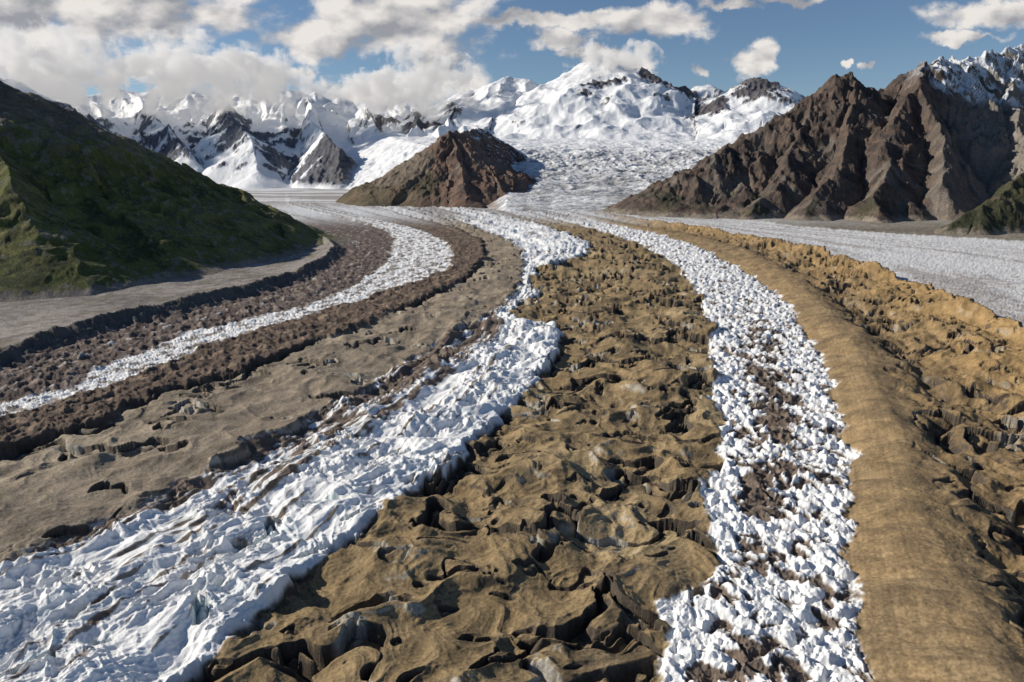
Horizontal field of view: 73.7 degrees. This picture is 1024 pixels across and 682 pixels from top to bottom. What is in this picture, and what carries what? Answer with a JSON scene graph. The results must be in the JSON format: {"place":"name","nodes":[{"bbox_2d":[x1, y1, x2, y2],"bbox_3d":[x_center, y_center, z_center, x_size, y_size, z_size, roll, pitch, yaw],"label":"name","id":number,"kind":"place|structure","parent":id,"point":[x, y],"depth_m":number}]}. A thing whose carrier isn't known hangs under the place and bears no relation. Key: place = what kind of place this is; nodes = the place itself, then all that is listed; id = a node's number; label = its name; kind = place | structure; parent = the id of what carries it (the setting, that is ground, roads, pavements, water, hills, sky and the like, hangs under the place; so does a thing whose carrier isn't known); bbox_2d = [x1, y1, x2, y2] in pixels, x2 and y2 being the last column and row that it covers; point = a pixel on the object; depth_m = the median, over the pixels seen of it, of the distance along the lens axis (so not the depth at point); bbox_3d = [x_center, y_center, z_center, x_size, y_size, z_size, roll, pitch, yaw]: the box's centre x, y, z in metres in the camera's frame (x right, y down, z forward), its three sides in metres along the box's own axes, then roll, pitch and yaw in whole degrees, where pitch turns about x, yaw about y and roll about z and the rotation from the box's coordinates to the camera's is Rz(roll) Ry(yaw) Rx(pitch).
{"place":"outdoors","nodes":[
{"label":"outdoors","id":0,"kind":"place"},
{"bbox_2d":[0,80,352,301],"bbox_3d":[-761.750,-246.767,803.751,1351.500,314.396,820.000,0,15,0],"label":"green hill","id":1,"kind":"structure","parent":0,"point":[88,207],"depth_m":676.54},
{"bbox_2d":[0,54,804,213],"bbox_3d":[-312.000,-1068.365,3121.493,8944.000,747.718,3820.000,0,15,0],"label":"snow mountain range","id":2,"kind":"structure","parent":0,"point":[599,132],"depth_m":3368.19},
{"bbox_2d":[335,127,537,207],"bbox_3d":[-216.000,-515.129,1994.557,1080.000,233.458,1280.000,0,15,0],"label":"rocky hill","id":3,"kind":"structure","parent":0,"point":[473,168],"depth_m":1706.17},
{"bbox_2d":[0,187,1023,681],"bbox_3d":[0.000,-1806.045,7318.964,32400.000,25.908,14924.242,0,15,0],"label":"glacier ground","id":4,"kind":"structure","parent":0,"point":[434,445],"depth_m":233.84},
{"bbox_2d":[0,0,1023,106],"label":"sky","id":5,"kind":"structure","parent":0,"point":[427,53]},
{"bbox_2d":[600,44,1023,234],"bbox_3d":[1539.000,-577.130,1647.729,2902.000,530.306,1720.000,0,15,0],"label":"rocky mountain","id":6,"kind":"structure","parent":0,"point":[941,138],"depth_m":1390.82}
]}

